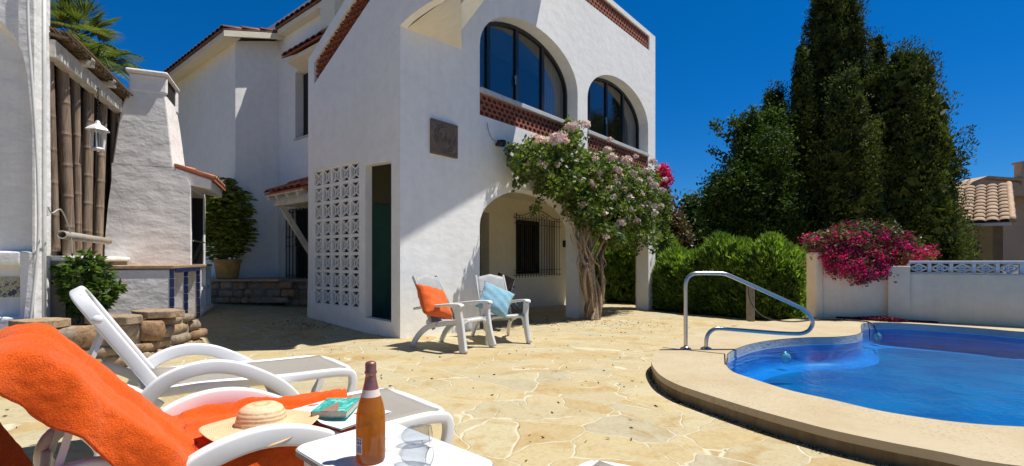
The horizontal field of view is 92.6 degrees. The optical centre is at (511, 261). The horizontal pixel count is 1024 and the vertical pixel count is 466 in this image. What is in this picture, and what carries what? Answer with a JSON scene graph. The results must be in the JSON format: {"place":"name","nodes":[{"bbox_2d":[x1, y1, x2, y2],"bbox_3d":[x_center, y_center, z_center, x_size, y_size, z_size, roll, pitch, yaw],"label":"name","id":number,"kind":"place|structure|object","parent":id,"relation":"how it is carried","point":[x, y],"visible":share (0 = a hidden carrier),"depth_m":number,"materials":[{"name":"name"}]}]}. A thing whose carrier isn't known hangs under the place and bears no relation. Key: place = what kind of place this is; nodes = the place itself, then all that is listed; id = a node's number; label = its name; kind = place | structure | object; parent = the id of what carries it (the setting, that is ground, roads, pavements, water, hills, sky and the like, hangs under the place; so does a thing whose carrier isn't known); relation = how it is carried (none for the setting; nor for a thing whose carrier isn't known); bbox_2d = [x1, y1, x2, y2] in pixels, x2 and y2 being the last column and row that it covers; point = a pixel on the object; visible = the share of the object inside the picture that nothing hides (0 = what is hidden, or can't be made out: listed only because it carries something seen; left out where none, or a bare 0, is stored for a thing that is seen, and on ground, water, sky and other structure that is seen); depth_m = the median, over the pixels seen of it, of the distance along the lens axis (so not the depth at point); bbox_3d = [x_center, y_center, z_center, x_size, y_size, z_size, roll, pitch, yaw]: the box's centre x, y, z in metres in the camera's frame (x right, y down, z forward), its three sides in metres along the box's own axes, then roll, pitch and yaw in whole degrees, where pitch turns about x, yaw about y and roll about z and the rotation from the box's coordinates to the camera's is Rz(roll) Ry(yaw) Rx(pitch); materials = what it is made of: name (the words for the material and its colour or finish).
{"place":"outdoors","nodes":[
{"label":"outdoors","id":0,"kind":"place"},
{"bbox_2d":[49,246,127,325],"bbox_3d":[-4.650,0.278,5.390,0.704,0.900,0.601,0,0,0],"label":"planter shrub","id":1,"kind":"object","parent":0,"point":[95,277],"visible":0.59,"depth_m":5.25,"materials":[{"name":"green plant"}]},
{"bbox_2d":[211,277,304,281],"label":"platform paving","id":2,"kind":"structure","parent":0,"point":[214,279],"depth_m":9.62,"materials":[{"name":"stone"}]},
{"bbox_2d":[205,175,259,278],"bbox_3d":[-5.822,-0.699,9.937,1.314,2.107,1.071,0,0,0],"label":"potted plant","id":3,"kind":"object","parent":2,"relation":"on","point":[228,227],"visible":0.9,"depth_m":9.79,"materials":[{"name":"green plant"}]},
{"bbox_2d":[287,278,307,280],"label":"platform paving","id":4,"kind":"structure","parent":0,"point":[304,279],"depth_m":9.89,"materials":[{"name":"grey stone"}]},
{"bbox_2d":[0,302,890,465],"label":"terrace","id":5,"kind":"structure","parent":0,"point":[667,432],"depth_m":4.33,"materials":[{"name":"beige stone"}]},
{"bbox_2d":[0,0,50,329],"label":"garden wall","id":6,"kind":"structure","parent":5,"relation":"on","point":[18,217],"depth_m":4.90,"materials":[{"name":"paint"}]},
{"bbox_2d":[26,0,40,318],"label":"conduit","id":7,"kind":"object","parent":6,"relation":"attached to","point":[36,155],"visible":0.94,"depth_m":4.86,"materials":[{"name":"white plastic"}]},
{"bbox_2d":[42,0,50,317],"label":"drainpipe","id":8,"kind":"object","parent":6,"relation":"attached to","point":[45,212],"visible":0.86,"depth_m":5.03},
{"bbox_2d":[50,256,129,324],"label":"parapet wall","id":9,"kind":"structure","parent":5,"relation":"on","point":[57,308],"depth_m":5.24,"materials":[{"name":"white paint"}]},
{"bbox_2d":[56,231,111,244],"bbox_3d":[-5.041,-0.270,5.807,0.090,0.105,1.487,0,0,-25],"label":"bamboo tube","id":10,"kind":"object","parent":9,"relation":"on","point":[66,235],"visible":0.99,"depth_m":5.58,"materials":[{"name":"beige wood"}]},
{"bbox_2d":[47,206,72,254],"bbox_3d":[-4.655,-0.295,5.042,0.014,0.488,0.560,0,0,-23],"label":"cable","id":11,"kind":"object","parent":10,"relation":"hanging from","point":[66,222],"visible":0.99,"depth_m":5.16,"materials":[{"name":"grey plastic"}]},
{"bbox_2d":[49,26,132,255],"bbox_3d":[-6.034,-1.339,6.646,1.295,2.637,3.631,0,0,-24],"label":"pergola","id":12,"kind":"object","parent":9,"relation":"on","point":[81,170],"visible":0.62,"depth_m":5.95,"materials":[{"name":"brown wood"}]},
{"bbox_2d":[85,87,109,151],"bbox_3d":[-5.170,-1.768,6.103,0.260,0.816,0.225,0,0,0],"label":"hanging lantern","id":13,"kind":"object","parent":12,"relation":"hanging from","point":[97,127],"visible":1,"depth_m":6.09,"materials":[{"name":"white metal"}]},
{"bbox_2d":[8,308,207,366],"bbox_3d":[-4.496,0.819,4.903,0.855,0.562,2.944,0,0,34],"label":"stone planter","id":14,"kind":"object","parent":5,"relation":"on","point":[149,332],"visible":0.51,"depth_m":5.19,"materials":[{"name":"brown stone"}]},
{"bbox_2d":[105,67,225,316],"bbox_3d":[-5.527,-0.810,7.673,1.635,4.020,3.115,0,0,-23],"label":"barbecue","id":15,"kind":"object","parent":5,"relation":"on","point":[155,223],"visible":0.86,"depth_m":7.25,"materials":[{"name":"paint"}]},
{"bbox_2d":[69,286,356,455],"bbox_3d":[-1.852,0.624,3.139,1.522,0.975,0.777,0,0,-40],"label":"sun lounger","id":16,"kind":"object","parent":5,"relation":"on","point":[153,383],"visible":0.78,"depth_m":2.94,"materials":[{"name":"white plastic"}]},
{"bbox_2d":[33,387,453,465],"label":"sun lounger","id":17,"kind":"object","parent":5,"relation":"on","point":[407,409],"visible":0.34,"depth_m":1.87,"materials":[{"name":"white plastic"}]},
{"bbox_2d":[0,323,355,465],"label":"beach towel","id":18,"kind":"object","parent":17,"relation":"on","point":[52,377],"visible":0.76,"depth_m":1.55,"materials":[{"name":"orange fabric"}]},
{"bbox_2d":[198,400,318,446],"bbox_3d":[-1.000,0.622,1.953,0.431,0.110,0.418,0,0,0],"label":"straw hat","id":19,"kind":"object","parent":18,"relation":"on","point":[256,414],"visible":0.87,"depth_m":1.90,"materials":[{"name":"beige wicker"}]},
{"bbox_2d":[292,400,391,429],"bbox_3d":[-0.775,0.663,2.165,0.400,0.019,0.270,0,0,33],"label":"magazine","id":20,"kind":"object","parent":18,"relation":"on","point":[349,421],"visible":0.25,"depth_m":2.04,"materials":[{"name":"white paper"}]},
{"bbox_2d":[311,398,359,417],"bbox_3d":[-0.765,0.638,2.135,0.154,0.028,0.206,0,0,0],"label":"paperback","id":21,"kind":"object","parent":20,"relation":"on","point":[336,407],"visible":0.94,"depth_m":2.09,"materials":[{"name":"teal paper"}]},
{"bbox_2d":[211,281,296,302],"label":"retaining wall","id":22,"kind":"structure","parent":5,"relation":"on","point":[257,292],"depth_m":9.68,"materials":[{"name":"stone"}]},
{"bbox_2d":[284,281,307,305],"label":"retaining wall","id":23,"kind":"structure","parent":5,"relation":"on","point":[301,297],"depth_m":9.94,"materials":[{"name":"stone"}]},
{"bbox_2d":[2,316,696,461],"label":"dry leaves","id":24,"kind":"object","parent":5,"relation":"on","point":[479,376],"visible":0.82,"depth_m":7.51,"materials":[{"name":"brown plant"}]},
{"bbox_2d":[296,422,493,465],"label":"side table","id":25,"kind":"object","parent":5,"relation":"on","point":[337,450],"visible":0.79,"depth_m":1.59,"materials":[{"name":"white plastic"}]},
{"bbox_2d":[356,361,384,464],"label":"wine bottle","id":26,"kind":"object","parent":25,"relation":"on","point":[370,431],"visible":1,"depth_m":1.49,"materials":[{"name":"orange glass"}]},
{"bbox_2d":[386,443,432,465],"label":"wine glass","id":27,"kind":"object","parent":25,"relation":"on","point":[428,447],"visible":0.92,"depth_m":1.48,"materials":[{"name":"clear glass"}]},
{"bbox_2d":[401,424,432,445],"bbox_3d":[-0.363,0.588,1.638,0.184,0.068,0.068,0,0,-23],"label":"wine glass","id":28,"kind":"object","parent":25,"relation":"on","point":[420,424],"visible":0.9,"depth_m":1.66,"materials":[{"name":"clear glass"}]},
{"bbox_2d":[410,274,496,353],"bbox_3d":[-0.777,0.647,6.303,0.983,0.944,0.675,0,0,34],"label":"armchair","id":29,"kind":"object","parent":5,"relation":"on","point":[458,321],"visible":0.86,"depth_m":6.27,"materials":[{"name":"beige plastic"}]},
{"bbox_2d":[416,284,451,319],"bbox_3d":[-0.988,0.522,6.219,0.332,0.473,0.556,0,0,38],"label":"cushion","id":30,"kind":"object","parent":29,"relation":"on","point":[429,297],"visible":0.93,"depth_m":6.11,"materials":[{"name":"orange fabric"}]},
{"bbox_2d":[471,274,531,344],"bbox_3d":[-0.187,0.667,7.010,0.675,0.944,0.983,0,0,-19],"label":"armchair","id":31,"kind":"object","parent":5,"relation":"on","point":[498,281],"visible":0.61,"depth_m":7.17,"materials":[{"name":"beige plastic"}]},
{"bbox_2d":[475,281,514,319],"bbox_3d":[-0.224,0.529,6.659,0.533,0.513,0.310,0,0,0],"label":"cushion","id":32,"kind":"object","parent":31,"relation":"on","point":[500,298],"visible":0.9,"depth_m":6.58,"materials":[{"name":"blue fabric"}]},
{"bbox_2d":[498,273,520,313],"bbox_3d":[-0.088,0.590,8.326,0.420,0.782,0.565,0,0,-41],"label":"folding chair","id":33,"kind":"object","parent":5,"relation":"on","point":[510,282],"visible":0.24,"depth_m":8.45,"materials":[{"name":"brown"}]},
{"bbox_2d":[503,114,668,320],"bbox_3d":[2.225,-0.827,10.818,1.101,4.317,7.392,0,0,40],"label":"flowering vine","id":34,"kind":"object","parent":5,"relation":"on","point":[601,199],"visible":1,"depth_m":9.96,"materials":[{"name":"green plant"}]},
{"bbox_2d":[578,460,627,465],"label":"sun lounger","id":35,"kind":"object","parent":5,"relation":"on","point":[595,463],"visible":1,"depth_m":1.77,"materials":[{"name":"white plastic"}]},
{"bbox_2d":[746,285,754,321],"bbox_3d":[4.713,0.830,9.662,0.120,0.720,0.120,0,0,0],"label":"timber post","id":36,"kind":"object","parent":5,"relation":"on","point":[750,313],"visible":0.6,"depth_m":9.60,"materials":[{"name":"brown wood"}]},
{"bbox_2d":[647,367,891,465],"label":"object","id":37,"kind":"object","parent":5,"relation":"on","point":[700,410],"visible":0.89,"depth_m":3.23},
{"bbox_2d":[652,371,957,465],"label":"pool deck riser","id":38,"kind":"object","parent":5,"relation":"attached to","point":[863,452],"visible":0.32,"depth_m":2.94,"materials":[{"name":"beige stone"}]},
{"bbox_2d":[651,317,1023,465],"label":"pool deck","id":39,"kind":"structure","parent":38,"relation":"on","point":[705,375],"depth_m":3.24,"materials":[{"name":"stone"}]},
{"bbox_2d":[663,347,725,364],"bbox_3d":[2.025,0.968,5.095,0.388,0.004,0.952,0,0,-19],"label":"pool deck joint","id":40,"kind":"object","parent":39,"relation":"on","point":[703,351],"visible":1,"depth_m":5.18,"materials":[{"name":"beige stone"}]},
{"bbox_2d":[680,271,814,349],"bbox_3d":[2.600,0.540,5.400,1.483,0.860,0.120,0,0,0],"label":"pool handrail","id":41,"kind":"object","parent":39,"relation":"on","point":[769,293],"visible":1,"depth_m":5.38,"materials":[{"name":"silver metal"}]},
{"bbox_2d":[748,286,880,344],"bbox_3d":[4.756,0.831,8.071,1.008,0.756,2.331,0,0,-35],"label":"garden hose","id":42,"kind":"object","parent":39,"relation":"on","point":[814,319],"visible":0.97,"depth_m":7.91,"materials":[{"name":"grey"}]},
{"bbox_2d":[836,316,937,322],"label":"fallen petals","id":43,"kind":"object","parent":39,"relation":"on","point":[880,318],"visible":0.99,"depth_m":7.86,"materials":[{"name":"plant"}]},
{"bbox_2d":[806,252,1023,326],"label":"pool wall","id":44,"kind":"structure","parent":5,"relation":"on","point":[985,297],"depth_m":7.84,"materials":[{"name":"white paint"}]},
{"bbox_2d":[50,0,1023,207],"label":"sky","id":45,"kind":"structure","parent":0,"point":[714,58],"materials":[{"name":"blue"}]},
{"bbox_2d":[726,327,1023,381],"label":"pool side","id":46,"kind":"structure","parent":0,"point":[760,369],"depth_m":6.33,"materials":[{"name":"tile"}]},
{"bbox_2d":[780,352,791,363],"bbox_3d":[3.360,1.185,5.988,0.144,0.144,0.020,0,0,0],"label":"pool light","id":47,"kind":"object","parent":46,"relation":"attached to","point":[787,358],"visible":0.92,"depth_m":5.98,"materials":[{"name":"blue plastic"}]},
{"bbox_2d":[730,334,1018,368],"bbox_3d":[5.466,1.151,4.705,6.792,0.008,4.765,0,0,-35],"label":"pool tile band","id":48,"kind":"object","parent":46,"relation":"attached to","point":[855,348],"visible":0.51,"depth_m":6.30,"materials":[{"name":"blue tile"}]},
{"bbox_2d":[727,323,1023,371],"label":"pool lip","id":49,"kind":"object","parent":46,"relation":"on","point":[776,343],"visible":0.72,"depth_m":6.53,"materials":[{"name":"blue tile"}]},
{"bbox_2d":[728,328,1023,365],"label":"pool waterline","id":50,"kind":"object","parent":46,"relation":"attached to","point":[862,338],"visible":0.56,"depth_m":6.46,"materials":[{"name":"blue tile"}]},
{"bbox_2d":[873,333,881,340],"bbox_3d":[5.751,1.189,7.681,0.144,0.144,0.020,0,0,0],"label":"pool light","id":51,"kind":"object","parent":46,"relation":"attached to","point":[875,337],"visible":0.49,"depth_m":7.67,"materials":[{"name":"blue plastic"}]},
{"bbox_2d":[734,329,1023,414],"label":"pool water","id":52,"kind":"structure","parent":0,"point":[950,341],"depth_m":6.17,"materials":[{"name":"blue liquid"}]},
{"bbox_2d":[762,348,1023,426],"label":"pool basin","id":53,"kind":"object","parent":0,"point":[865,388],"visible":0.4,"depth_m":5.25,"materials":[{"name":"tile"}]},
{"bbox_3d":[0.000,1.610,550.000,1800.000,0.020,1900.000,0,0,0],"label":"ground","id":54,"kind":"structure","parent":0,"visible":0},
{"bbox_2d":[50,0,126,51],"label":"palm tree","id":55,"kind":"object","parent":54,"relation":"on","point":[65,14],"visible":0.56,"depth_m":11.28,"materials":[{"name":"green plant"}]},
{"bbox_2d":[59,28,144,86],"bbox_3d":[-9.310,-1.724,10.939,2.418,6.659,2.566,0,0,0],"label":"palm tree","id":56,"kind":"object","parent":54,"relation":"on","point":[102,54],"visible":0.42,"depth_m":10.84,"materials":[{"name":"green plant"}]},
{"bbox_2d":[163,0,654,338],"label":"villa","id":57,"kind":"object","parent":54,"relation":"on","point":[307,124],"visible":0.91,"depth_m":8.98,"materials":[{"name":"white paint"}]},
{"bbox_2d":[286,208,307,278],"bbox_3d":[-4.354,-0.370,10.377,1.331,1.540,0.280,0,0,40],"label":"side door","id":58,"kind":"structure","parent":57,"relation":"in","point":[301,215],"depth_m":10.59,"materials":[{"name":"black"}]},
{"bbox_2d":[293,73,307,140],"bbox_3d":[-4.102,-3.320,10.194,1.270,1.480,0.300,0,0,40],"label":"side window","id":59,"kind":"structure","parent":57,"relation":"in","point":[305,77],"depth_m":10.57,"materials":[{"name":"black glass"}]},
{"bbox_2d":[430,118,457,158],"bbox_3d":[-1.043,-1.890,7.561,0.056,0.520,0.540,0,0,40],"label":"wall plaque","id":60,"kind":"object","parent":57,"relation":"attached to","point":[443,138],"depth_m":7.52,"materials":[{"name":"stone"}]},
{"bbox_2d":[495,140,505,146],"bbox_3d":[-0.204,-2.034,8.464,0.211,0.100,0.164,0,0,15],"label":"wall lamp","id":61,"kind":"object","parent":57,"relation":"attached to","point":[500,143],"visible":0.98,"depth_m":8.40,"materials":[{"name":"black metal"}]},
{"bbox_2d":[485,22,566,119],"bbox_3d":[0.160,-3.400,9.623,0.235,2.600,3.063,0,0,39],"label":"window frame","id":62,"kind":"structure","parent":57,"relation":"in","point":[551,75],"depth_m":10.06,"materials":[{"name":"black metal"}]},
{"bbox_2d":[517,220,538,273],"bbox_3d":[0.322,-0.390,13.617,0.071,1.460,1.440,0,0,40],"label":"porch window","id":63,"kind":"structure","parent":57,"relation":"in","point":[529,228],"depth_m":13.76,"materials":[{"name":"black glass"}]},
{"bbox_2d":[588,78,638,148],"bbox_3d":[2.419,-3.400,12.342,0.235,2.600,3.172,0,0,39],"label":"window frame","id":64,"kind":"structure","parent":57,"relation":"in","point":[627,109],"depth_m":12.79,"materials":[{"name":"black metal"}]},
{"bbox_2d":[592,232,680,302],"bbox_3d":[3.898,0.224,16.504,3.935,2.675,2.442,0,0,23],"label":"oleander hedge","id":65,"kind":"object","parent":54,"relation":"on","point":[620,274],"visible":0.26,"depth_m":15.68,"materials":[{"name":"green plant"}]},
{"bbox_2d":[655,160,676,253],"bbox_3d":[4.308,-0.654,14.304,0.958,4.516,0.904,0,0,23],"label":"bougainvillea","id":66,"kind":"object","parent":54,"relation":"on","point":[666,238],"visible":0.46,"depth_m":14.08,"materials":[{"name":"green plant"}]},
{"bbox_2d":[665,188,699,250],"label":"background tree","id":67,"kind":"object","parent":54,"relation":"on","point":[677,229],"visible":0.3,"depth_m":18.59,"materials":[{"name":"green plant"}]},
{"bbox_2d":[673,189,709,248],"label":"background tree","id":68,"kind":"object","parent":54,"relation":"on","point":[691,204],"visible":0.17,"depth_m":23.44,"materials":[{"name":"green plant"}]},
{"bbox_2d":[650,230,806,320],"bbox_3d":[5.554,0.373,12.774,4.213,2.373,3.120,0,0,37],"label":"oleander hedge","id":69,"kind":"object","parent":54,"relation":"on","point":[773,262],"visible":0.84,"depth_m":11.68,"materials":[{"name":"green plant"}]},
{"bbox_2d":[694,95,824,251],"bbox_3d":[7.863,-1.905,15.604,4.408,7.031,2.785,0,0,-12],"label":"broadleaf tree","id":70,"kind":"object","parent":54,"relation":"on","point":[752,193],"visible":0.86,"depth_m":14.99,"materials":[{"name":"green plant"}]},
{"bbox_2d":[759,79,789,175],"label":"cypress tree","id":71,"kind":"object","parent":54,"relation":"on","point":[770,94],"visible":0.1,"depth_m":17.05,"materials":[{"name":"green plant"}]},
{"bbox_2d":[781,45,824,242],"bbox_3d":[9.538,-2.769,16.246,1.411,8.749,1.344,0,0,0],"label":"cypress tree","id":72,"kind":"object","parent":54,"relation":"on","point":[801,92],"visible":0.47,"depth_m":15.99,"materials":[{"name":"green plant"}]},
{"bbox_2d":[687,219,926,271],"bbox_3d":[12.043,-0.203,19.023,11.329,3.666,3.653,0,0,0],"label":"background tree","id":73,"kind":"object","parent":54,"relation":"on","point":[699,242],"visible":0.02,"depth_m":19.07,"materials":[{"name":"green plant"}]},
{"bbox_2d":[797,0,878,229],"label":"cypress tree","id":74,"kind":"object","parent":54,"relation":"on","point":[835,33],"visible":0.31,"depth_m":16.49,"materials":[{"name":"green plant"}]},
{"bbox_2d":[801,57,899,261],"bbox_3d":[10.498,-2.329,15.216,2.470,7.866,2.254,0,0,0],"label":"conifer tree","id":75,"kind":"object","parent":54,"relation":"on","point":[851,169],"visible":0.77,"depth_m":14.85,"materials":[{"name":"green plant"}]},
{"bbox_2d":[797,218,941,286],"bbox_3d":[6.114,0.416,8.464,2.169,2.370,1.133,0,0,0],"label":"bougainvillea","id":76,"kind":"object","parent":54,"relation":"on","point":[868,243],"visible":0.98,"depth_m":8.21,"materials":[{"name":"pink plant"}]},
{"bbox_2d":[868,26,891,72],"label":"cypress tree","id":77,"kind":"object","parent":54,"relation":"on","point":[880,53],"visible":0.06,"depth_m":17.43,"materials":[{"name":"green plant"}]},
{"bbox_2d":[862,62,903,224],"bbox_3d":[12.285,-2.557,16.378,1.853,8.324,1.727,0,0,0],"label":"conifer tree","id":78,"kind":"object","parent":54,"relation":"on","point":[872,71],"visible":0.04,"depth_m":16.18,"materials":[{"name":"green plant"}]},
{"bbox_2d":[860,35,984,272],"bbox_3d":[12.688,-2.725,15.716,3.675,8.682,3.240,0,0,0],"label":"conifer tree","id":79,"kind":"object","parent":54,"relation":"on","point":[912,104],"visible":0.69,"depth_m":14.95,"materials":[{"name":"green plant"}]},
{"bbox_2d":[898,168,981,272],"bbox_3d":[12.515,-0.557,14.534,1.990,4.349,1.977,0,0,0],"label":"conifer tree","id":80,"kind":"object","parent":54,"relation":"on","point":[940,205],"visible":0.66,"depth_m":14.23,"materials":[{"name":"green plant"}]},
{"bbox_2d":[940,161,1023,272],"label":"neighbour house","id":81,"kind":"structure","parent":54,"relation":"on","point":[998,205],"depth_m":18.50,"materials":[{"name":"paint"}]}
]}

